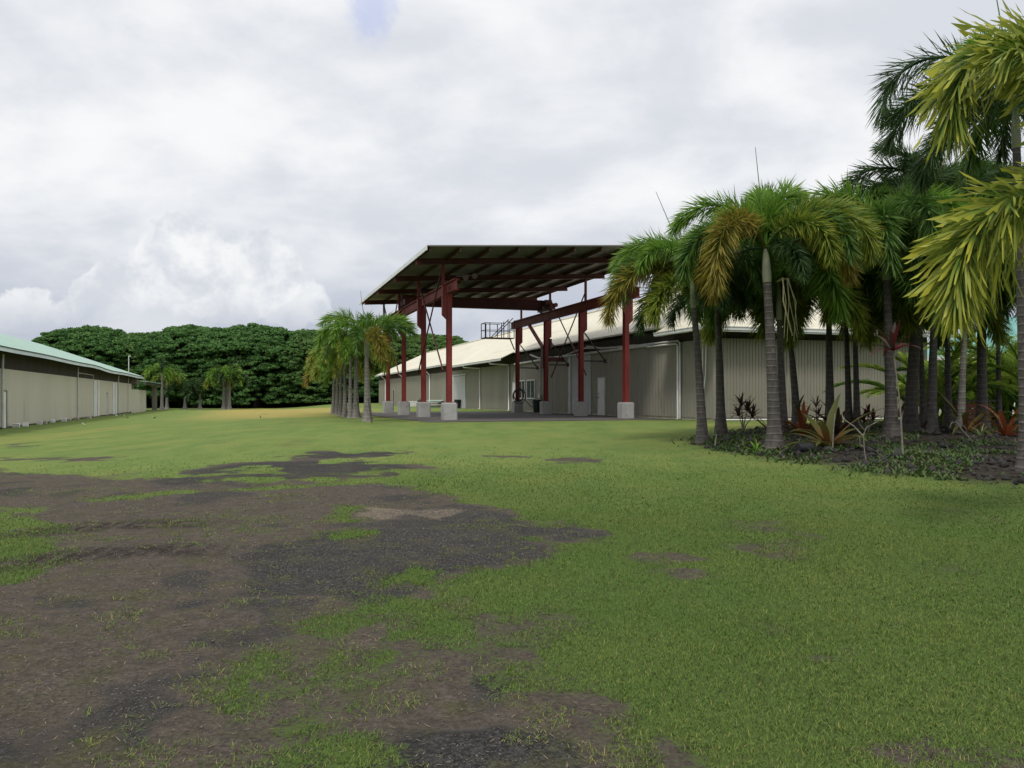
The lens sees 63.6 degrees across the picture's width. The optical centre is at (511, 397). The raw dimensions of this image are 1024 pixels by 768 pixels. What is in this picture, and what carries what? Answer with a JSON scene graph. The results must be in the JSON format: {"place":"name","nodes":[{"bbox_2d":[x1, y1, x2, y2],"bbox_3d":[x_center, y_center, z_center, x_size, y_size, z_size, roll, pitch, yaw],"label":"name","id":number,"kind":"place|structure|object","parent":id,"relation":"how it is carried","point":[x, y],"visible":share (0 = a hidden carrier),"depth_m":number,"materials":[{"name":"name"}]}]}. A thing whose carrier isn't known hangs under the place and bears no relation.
{"place":"outdoors","nodes":[
{"label":"outdoors","id":0,"kind":"place"},
{"bbox_2d":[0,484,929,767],"bbox_3d":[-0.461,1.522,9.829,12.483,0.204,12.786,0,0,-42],"label":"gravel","id":1,"kind":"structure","parent":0,"point":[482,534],"depth_m":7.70,"materials":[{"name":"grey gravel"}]},
{"bbox_2d":[0,403,1023,767],"bbox_3d":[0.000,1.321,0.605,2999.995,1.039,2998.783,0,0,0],"label":"ground","id":2,"kind":"structure","parent":0,"point":[274,439],"depth_m":6.59,"materials":[{"name":"green plant"}]},
{"bbox_2d":[12,423,19,427],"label":"concrete block","id":3,"kind":"object","parent":2,"relation":"on","point":[15,425],"depth_m":46.18,"materials":[{"name":"white paint"}]},
{"bbox_2d":[22,422,28,426],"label":"concrete block","id":4,"kind":"object","parent":2,"relation":"on","point":[25,424],"depth_m":48.13,"materials":[{"name":"white paint"}]},
{"bbox_2d":[0,333,161,428],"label":"packing shed","id":5,"kind":"structure","parent":2,"relation":"on","point":[40,382],"depth_m":59.55,"materials":[{"name":"metal"}]},
{"bbox_2d":[4,390,6,427],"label":"door","id":6,"kind":"structure","parent":5,"relation":"in","point":[5,391],"depth_m":45.33,"materials":[{"name":"white paint"}]},
{"bbox_2d":[93,380,96,416],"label":"sliding door","id":7,"kind":"structure","parent":5,"relation":"in","point":[94,381],"depth_m":72.05,"materials":[{"name":"metal"}]},
{"bbox_2d":[98,380,99,415],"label":"sliding door","id":8,"kind":"structure","parent":5,"relation":"in","point":[98,380],"depth_m":74.26,"materials":[{"name":"white paint"}]},
{"bbox_2d":[106,393,107,414],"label":"door","id":9,"kind":"structure","parent":5,"relation":"in","point":[107,393],"depth_m":78.82,"materials":[{"name":"white paint"}]},
{"bbox_2d":[112,382,115,413],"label":"sliding door","id":10,"kind":"structure","parent":5,"relation":"in","point":[113,384],"depth_m":82.40,"materials":[{"name":"metal"}]},
{"bbox_2d":[116,382,116,413],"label":"sliding door","id":11,"kind":"structure","parent":5,"relation":"in","point":[116,382],"depth_m":84.33,"materials":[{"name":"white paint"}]},
{"bbox_2d":[32,324,146,396],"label":"monkeypod tree","id":12,"kind":"object","parent":2,"relation":"on","point":[71,340],"visible":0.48,"depth_m":141.35,"materials":[{"name":"green plant"}]},
{"bbox_2d":[79,332,203,407],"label":"monkeypod tree","id":13,"kind":"object","parent":2,"relation":"on","point":[132,338],"visible":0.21,"depth_m":144.00,"materials":[{"name":"green plant"}]},
{"bbox_2d":[141,356,181,409],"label":"foxtail palm","id":14,"kind":"object","parent":2,"relation":"on","point":[167,370],"visible":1,"depth_m":123.79,"materials":[{"name":"green plant"}]},
{"bbox_2d":[151,370,187,408],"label":"foxtail palm","id":15,"kind":"object","parent":2,"relation":"on","point":[167,381],"visible":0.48,"depth_m":129.81,"materials":[{"name":"green plant"}]},
{"bbox_2d":[163,377,205,408],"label":"foxtail palm","id":16,"kind":"object","parent":2,"relation":"on","point":[174,386],"visible":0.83,"depth_m":126.22,"materials":[{"name":"green plant"}]},
{"bbox_2d":[132,324,257,407],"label":"monkeypod tree","id":17,"kind":"object","parent":2,"relation":"on","point":[189,336],"visible":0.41,"depth_m":140.17,"materials":[{"name":"green plant"}]},
{"bbox_2d":[180,375,218,408],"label":"foxtail palm","id":18,"kind":"object","parent":2,"relation":"on","point":[212,388],"visible":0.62,"depth_m":127.75,"materials":[{"name":"green plant"}]},
{"bbox_2d":[202,365,243,408],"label":"foxtail palm","id":19,"kind":"object","parent":2,"relation":"on","point":[207,381],"visible":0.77,"depth_m":126.37,"materials":[{"name":"green plant"}]},
{"bbox_2d":[210,359,243,408],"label":"foxtail palm","id":20,"kind":"object","parent":2,"relation":"on","point":[232,361],"visible":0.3,"depth_m":128.81,"materials":[{"name":"green plant"}]},
{"bbox_2d":[210,364,251,408],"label":"foxtail palm","id":21,"kind":"object","parent":2,"relation":"on","point":[221,376],"visible":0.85,"depth_m":126.76,"materials":[{"name":"green plant"}]},
{"bbox_2d":[186,322,319,407],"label":"monkeypod tree","id":22,"kind":"object","parent":2,"relation":"on","point":[260,339],"visible":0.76,"depth_m":139.56,"materials":[{"name":"green plant"}]},
{"bbox_2d":[149,375,378,406],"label":"undergrowth","id":23,"kind":"object","parent":2,"relation":"on","point":[263,404],"visible":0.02,"depth_m":152.69,"materials":[{"name":"green plant"}]},
{"bbox_2d":[249,328,361,405],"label":"monkeypod tree","id":24,"kind":"object","parent":2,"relation":"on","point":[303,337],"visible":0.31,"depth_m":140.35,"materials":[{"name":"green plant"}]},
{"bbox_2d":[301,360,363,413],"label":"foxtail palm","id":25,"kind":"object","parent":2,"relation":"on","point":[306,381],"visible":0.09,"depth_m":49.62,"materials":[{"name":"green plant"}]},
{"bbox_2d":[304,355,364,415],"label":"foxtail palm","id":26,"kind":"object","parent":2,"relation":"on","point":[332,371],"visible":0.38,"depth_m":43.61,"materials":[{"name":"green plant"}]},
{"bbox_2d":[308,350,372,414],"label":"foxtail palm","id":27,"kind":"object","parent":2,"relation":"on","point":[320,377],"visible":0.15,"depth_m":46.80,"materials":[{"name":"green plant"}]},
{"bbox_2d":[305,344,383,416],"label":"foxtail palm","id":28,"kind":"object","parent":2,"relation":"on","point":[372,370],"visible":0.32,"depth_m":40.85,"materials":[{"name":"green plant"}]},
{"bbox_2d":[314,337,390,417],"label":"foxtail palm","id":29,"kind":"object","parent":2,"relation":"on","point":[345,350],"visible":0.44,"depth_m":39.07,"materials":[{"name":"green plant"}]},
{"bbox_2d":[317,319,396,417],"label":"foxtail palm","id":30,"kind":"object","parent":2,"relation":"on","point":[355,412],"visible":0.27,"depth_m":39.34,"materials":[{"name":"green plant"}]},
{"bbox_2d":[317,337,401,402],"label":"monkeypod tree","id":31,"kind":"object","parent":2,"relation":"on","point":[373,392],"visible":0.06,"depth_m":142.50,"materials":[{"name":"green plant"}]},
{"bbox_2d":[311,291,420,421],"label":"foxtail palm","id":32,"kind":"object","parent":2,"relation":"on","point":[366,327],"visible":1,"depth_m":33.57,"materials":[{"name":"green plant"}]},
{"bbox_2d":[409,401,416,406],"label":"slatted crate","id":33,"kind":"object","parent":2,"relation":"on","point":[412,403],"visible":0.61,"depth_m":85.81,"materials":[{"name":"white paint"}]},
{"bbox_2d":[371,333,468,399],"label":"monkeypod tree","id":34,"kind":"object","parent":2,"relation":"on","point":[413,349],"visible":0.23,"depth_m":143.74,"materials":[{"name":"green plant"}]},
{"bbox_2d":[417,398,443,406],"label":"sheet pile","id":35,"kind":"object","parent":2,"relation":"on","point":[434,405],"visible":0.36,"depth_m":81.39,"materials":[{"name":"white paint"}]},
{"bbox_2d":[453,400,460,407],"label":"rubbish bin","id":36,"kind":"object","parent":2,"relation":"on","point":[458,402],"visible":0.83,"depth_m":74.77,"materials":[{"name":"black plastic"}]},
{"bbox_2d":[531,400,541,411],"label":"rubbish bin","id":37,"kind":"object","parent":2,"relation":"on","point":[536,404],"visible":0.69,"depth_m":54.26,"materials":[{"name":"green plastic"}]},
{"bbox_2d":[375,291,952,420],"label":"warehouse","id":38,"kind":"structure","parent":2,"relation":"on","point":[662,382],"depth_m":41.05,"materials":[{"name":"metal"}]},
{"bbox_2d":[452,374,466,407],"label":"sliding door","id":39,"kind":"structure","parent":38,"relation":"in","point":[458,382],"depth_m":75.45,"materials":[{"name":"white metal"}]},
{"bbox_2d":[512,382,514,400],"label":"door","id":40,"kind":"structure","parent":38,"relation":"in","point":[513,383],"depth_m":60.39,"materials":[{"name":"white paint"}]},
{"bbox_2d":[520,380,524,398],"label":"window","id":41,"kind":"structure","parent":38,"relation":"in","point":[522,382],"depth_m":58.44,"materials":[{"name":"white glass"}]},
{"bbox_2d":[526,379,534,398],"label":"window","id":42,"kind":"structure","parent":38,"relation":"in","point":[530,383],"depth_m":56.65,"materials":[{"name":"white glass"}]},
{"bbox_2d":[568,354,590,414],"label":"roller door","id":43,"kind":"structure","parent":38,"relation":"in","point":[573,361],"depth_m":48.86,"materials":[{"name":"grey metal"}]},
{"bbox_2d":[597,377,604,414],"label":"door","id":44,"kind":"structure","parent":38,"relation":"in","point":[601,380],"depth_m":45.46,"materials":[{"name":"white paint"}]},
{"bbox_2d":[597,192,780,443],"bbox_3d":[4.734,-2.084,21.931,4.636,6.839,4.247,0,0,27],"label":"foxtail palm","id":45,"kind":"object","parent":2,"relation":"on","point":[646,260],"visible":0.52,"depth_m":21.34,"materials":[{"name":"green plant"}]},
{"bbox_2d":[645,223,786,435],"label":"foxtail palm","id":46,"kind":"object","parent":2,"relation":"on","point":[720,417],"visible":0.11,"depth_m":23.76,"materials":[{"name":"green plant"}]},
{"bbox_2d":[728,393,765,429],"bbox_3d":[6.980,0.448,24.701,1.134,1.275,1.012,0,0,0],"label":"ti plant","id":47,"kind":"object","parent":2,"relation":"on","point":[747,407],"visible":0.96,"depth_m":24.63,"materials":[{"name":"brown plant"}]},
{"bbox_2d":[741,435,772,450],"bbox_3d":[5.715,1.051,19.280,0.912,0.455,0.782,0,0,29],"label":"bromeliad","id":48,"kind":"object","parent":2,"relation":"on","point":[756,444],"visible":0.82,"depth_m":19.28,"materials":[{"name":"green plant"}]},
{"bbox_2d":[751,413,766,431],"bbox_3d":[7.176,0.814,22.914,1.202,0.753,1.342,0,0,33],"label":"bromeliad","id":49,"kind":"object","parent":2,"relation":"on","point":[765,426],"visible":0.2,"depth_m":22.75,"materials":[{"name":"green plant"}]},
{"bbox_2d":[662,147,887,449],"bbox_3d":[5.925,-2.311,19.318,4.933,7.248,4.086,0,0,-11],"label":"foxtail palm","id":50,"kind":"object","parent":2,"relation":"on","point":[764,222],"visible":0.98,"depth_m":18.79,"materials":[{"name":"green plant"}]},
{"bbox_2d":[681,274,873,426],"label":"foxtail palm","id":51,"kind":"object","parent":2,"relation":"on","point":[710,337],"visible":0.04,"depth_m":24.90,"materials":[{"name":"green plant"}]},
{"bbox_2d":[682,179,876,432],"bbox_3d":[7.184,-2.250,22.561,5.271,6.721,5.738,0,0,28],"label":"foxtail palm","id":52,"kind":"object","parent":2,"relation":"on","point":[850,311],"visible":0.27,"depth_m":22.22,"materials":[{"name":"green plant"}]},
{"bbox_2d":[792,394,809,406],"bbox_3d":[7.961,0.421,22.776,0.551,1.153,0.582,0,0,19],"label":"ti plant","id":53,"kind":"object","parent":2,"relation":"on","point":[799,403],"visible":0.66,"depth_m":22.75,"materials":[{"name":"green plant"}]},
{"bbox_2d":[793,442,813,453],"bbox_3d":[6.435,1.132,18.192,0.500,0.300,0.450,0,0,-25],"label":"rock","id":54,"kind":"object","parent":2,"relation":"on","point":[804,448],"visible":0.91,"depth_m":18.20,"materials":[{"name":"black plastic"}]},
{"bbox_2d":[781,401,827,434],"bbox_3d":[7.552,0.518,21.838,1.720,1.053,1.822,0,0,0],"label":"bromeliad","id":55,"kind":"object","parent":2,"relation":"on","point":[802,419],"visible":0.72,"depth_m":21.58,"materials":[{"name":"red plant"}]},
{"bbox_2d":[809,395,826,423],"bbox_3d":[8.783,0.451,23.576,0.542,1.052,0.664,0,0,38],"label":"ti plant","id":56,"kind":"object","parent":2,"relation":"on","point":[816,404],"visible":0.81,"depth_m":23.61,"materials":[{"name":"brown plant"}]},
{"bbox_2d":[728,268,925,422],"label":"foxtail palm","id":57,"kind":"object","parent":2,"relation":"on","point":[829,391],"visible":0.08,"depth_m":23.33,"materials":[{"name":"green plant"}]},
{"bbox_2d":[832,415,834,446],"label":"bare twig","id":58,"kind":"object","parent":2,"relation":"on","point":[833,432],"visible":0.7,"depth_m":18.09,"materials":[{"name":"grey wood"}]},
{"bbox_2d":[780,393,896,448],"bbox_3d":[7.148,0.647,18.611,2.762,1.505,2.178,0,0,29],"label":"bromeliad","id":59,"kind":"object","parent":2,"relation":"on","point":[824,433],"visible":0.84,"depth_m":18.62,"materials":[{"name":"green plant"}]},
{"bbox_2d":[809,400,869,433],"bbox_3d":[8.718,0.523,22.486,1.901,0.997,1.674,0,0,16],"label":"bromeliad","id":60,"kind":"object","parent":2,"relation":"on","point":[838,428],"visible":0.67,"depth_m":22.30,"materials":[{"name":"red plant"}]},
{"bbox_2d":[748,180,931,426],"bbox_3d":[10.111,-2.597,25.167,6.084,7.280,6.013,0,0,0],"label":"foxtail palm","id":61,"kind":"object","parent":2,"relation":"on","point":[848,391],"visible":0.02,"depth_m":24.91,"materials":[{"name":"plant"}]},
{"bbox_2d":[667,419,1023,487],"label":"ground cover","id":62,"kind":"object","parent":2,"relation":"on","point":[917,452],"visible":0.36,"depth_m":17.46,"materials":[{"name":"green plant"}]},
{"bbox_2d":[775,187,929,427],"bbox_3d":[10.496,-2.526,24.758,5.942,7.159,5.349,0,0,25],"label":"foxtail palm","id":63,"kind":"object","parent":2,"relation":"on","point":[856,400],"depth_m":24.68,"materials":[{"name":"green plant"}]},
{"bbox_2d":[689,420,1023,484],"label":"lava rubble","id":64,"kind":"object","parent":2,"relation":"on","point":[1002,462],"visible":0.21,"depth_m":17.68,"materials":[{"name":"black stone"}]},
{"bbox_2d":[841,412,878,459],"bbox_3d":[6.816,0.816,16.202,0.714,1.050,0.327,0,0,31],"label":"bare twig","id":65,"kind":"object","parent":2,"relation":"on","point":[863,434],"visible":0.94,"depth_m":16.26,"materials":[{"name":"grey wood"}]},
{"bbox_2d":[853,404,881,431],"bbox_3d":[9.847,0.585,22.755,0.889,0.862,0.722,0,0,0],"label":"ti plant","id":66,"kind":"object","parent":2,"relation":"on","point":[873,416],"visible":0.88,"depth_m":22.79,"materials":[{"name":"brown plant"}]},
{"bbox_2d":[781,160,1001,436],"bbox_3d":[9.610,-2.506,21.691,5.667,7.286,5.667,0,0,41],"label":"foxtail palm","id":67,"kind":"object","parent":2,"relation":"on","point":[896,210],"visible":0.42,"depth_m":20.46,"materials":[{"name":"green plant"}]},
{"bbox_2d":[869,320,920,454],"bbox_3d":[7.606,-0.188,16.592,0.939,2.745,1.292,0,0,17],"label":"ti plant","id":68,"kind":"object","parent":2,"relation":"on","point":[892,338],"visible":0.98,"depth_m":16.49,"materials":[{"name":"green plant"}]},
{"bbox_2d":[896,401,908,423],"bbox_3d":[10.165,0.549,21.716,0.530,0.956,0.563,0,0,-13],"label":"ti plant","id":69,"kind":"object","parent":2,"relation":"on","point":[902,407],"visible":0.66,"depth_m":21.62,"materials":[{"name":"green plant"}]},
{"bbox_2d":[821,329,1017,423],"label":"areca palm","id":70,"kind":"object","parent":2,"relation":"on","point":[955,356],"visible":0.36,"depth_m":26.66,"materials":[{"name":"green plant"}]},
{"bbox_2d":[836,134,1008,431],"bbox_3d":[11.733,-3.210,23.665,5.509,8.603,4.087,0,0,0],"label":"foxtail palm","id":71,"kind":"object","parent":2,"relation":"on","point":[910,420],"visible":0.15,"depth_m":23.50,"materials":[{"name":"green plant"}]},
{"bbox_2d":[919,417,926,432],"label":"ti plant","id":72,"kind":"object","parent":2,"relation":"on","point":[924,424],"visible":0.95,"depth_m":22.40,"materials":[{"name":"green plant"}]},
{"bbox_2d":[834,180,1013,433],"bbox_3d":[11.803,-2.665,22.473,5.947,7.514,5.476,0,0,0],"label":"foxtail palm","id":73,"kind":"object","parent":2,"relation":"on","point":[931,425],"visible":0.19,"depth_m":22.27,"materials":[{"name":"green plant"}]},
{"bbox_2d":[832,264,1016,425],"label":"foxtail palm","id":74,"kind":"object","parent":2,"relation":"on","point":[998,327],"visible":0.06,"depth_m":24.39,"materials":[{"name":"green plant"}]},
{"bbox_2d":[850,219,1016,433],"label":"foxtail palm","id":75,"kind":"object","parent":2,"relation":"on","point":[961,401],"visible":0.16,"depth_m":22.22,"materials":[{"name":"green plant"}]},
{"bbox_2d":[859,280,1016,427],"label":"foxtail palm","id":76,"kind":"object","parent":2,"relation":"on","point":[949,418],"visible":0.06,"depth_m":24.91,"materials":[{"name":"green plant"}]},
{"bbox_2d":[865,0,1023,471],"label":"foxtail palm","id":77,"kind":"object","parent":2,"relation":"on","point":[890,122],"visible":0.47,"depth_m":14.54,"materials":[{"name":"green plant"}]},
{"bbox_2d":[875,335,1016,413],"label":"areca palm","id":78,"kind":"object","parent":2,"relation":"on","point":[968,397],"visible":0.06,"depth_m":32.60,"materials":[{"name":"green plant"}]},
{"bbox_2d":[896,326,1017,419],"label":"areca palm","id":79,"kind":"object","parent":2,"relation":"on","point":[1008,403],"visible":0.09,"depth_m":29.78,"materials":[{"name":"green plant"}]},
{"bbox_2d":[902,332,1017,404],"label":"areca palm","id":80,"kind":"object","parent":2,"relation":"on","point":[1005,360],"visible":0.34,"depth_m":27.00,"materials":[{"name":"green plant"}]},
{"bbox_2d":[949,421,972,441],"bbox_3d":[10.710,0.834,19.642,0.607,0.538,0.035,0,0,0],"label":"bare twig","id":81,"kind":"object","parent":2,"relation":"on","point":[961,430],"visible":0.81,"depth_m":19.63,"materials":[{"name":"grey wood"}]},
{"bbox_2d":[899,155,1023,429],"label":"foxtail palm","id":82,"kind":"object","parent":2,"relation":"on","point":[981,388],"visible":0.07,"depth_m":23.93,"materials":[{"name":"green plant"}]},
{"bbox_2d":[902,0,1023,348],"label":"foxtail palm","id":83,"kind":"object","parent":2,"relation":"on","point":[974,242],"visible":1,"depth_m":9.14,"materials":[{"name":"green plant"}]},
{"bbox_2d":[913,390,1015,437],"bbox_3d":[12.458,0.410,22.451,3.085,1.645,3.289,0,0,0],"label":"bromeliad","id":84,"kind":"object","parent":2,"relation":"on","point":[978,418],"visible":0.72,"depth_m":22.30,"materials":[{"name":"red plant"}]},
{"bbox_2d":[940,400,995,424],"bbox_3d":[14.079,0.486,25.500,1.300,0.840,0.760,0,0,-5],"label":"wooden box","id":85,"kind":"object","parent":2,"relation":"on","point":[971,417],"visible":0.15,"depth_m":25.20,"materials":[{"name":"wood"}]},
{"bbox_2d":[925,287,1015,424],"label":"foxtail palm","id":86,"kind":"object","parent":2,"relation":"on","point":[998,378],"visible":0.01,"depth_m":25.95,"materials":[{"name":"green plant"}]},
{"bbox_2d":[927,316,1016,413],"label":"house","id":87,"kind":"structure","parent":2,"relation":"on","point":[1014,328],"depth_m":51.84,"materials":[{"name":"teal plastic"}]},
{"bbox_2d":[967,422,998,436],"bbox_3d":[12.138,0.865,21.314,1.020,0.504,0.894,0,0,0],"label":"bromeliad","id":88,"kind":"object","parent":2,"relation":"on","point":[981,432],"visible":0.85,"depth_m":21.31,"materials":[{"name":"green plant"}]},
{"bbox_2d":[966,402,1017,435],"bbox_3d":[13.022,0.632,21.673,2.156,1.290,2.576,0,0,0],"label":"bromeliad","id":89,"kind":"object","parent":2,"relation":"on","point":[1005,430],"visible":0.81,"depth_m":21.70,"materials":[{"name":"red plant"}]},
{"bbox_2d":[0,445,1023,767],"bbox_3d":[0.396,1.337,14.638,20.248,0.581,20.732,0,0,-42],"label":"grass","id":90,"kind":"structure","parent":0,"point":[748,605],"depth_m":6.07,"materials":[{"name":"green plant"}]},
{"bbox_2d":[0,0,1023,349],"label":"sky","id":91,"kind":"structure","parent":0,"point":[223,164],"materials":[{"name":"white"}]},
{"bbox_2d":[360,412,674,421],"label":"asphalt pavement","id":92,"kind":"structure","parent":0,"point":[492,416],"depth_m":40.22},
{"bbox_2d":[359,245,641,419],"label":"crane canopy","id":93,"kind":"object","parent":92,"relation":"on","point":[433,274],"visible":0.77,"depth_m":41.93,"materials":[{"name":"brown metal"}]},
{"bbox_2d":[400,294,557,312],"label":"bridge crane","id":94,"kind":"object","parent":93,"relation":"on","point":[540,306],"visible":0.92,"depth_m":47.96,"materials":[{"name":"red metal"}]},
{"bbox_2d":[513,388,534,407],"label":"hose coil","id":95,"kind":"object","parent":93,"relation":"hanging from","point":[518,389],"visible":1,"depth_m":53.98,"materials":[{"name":"black plastic"}]}
]}

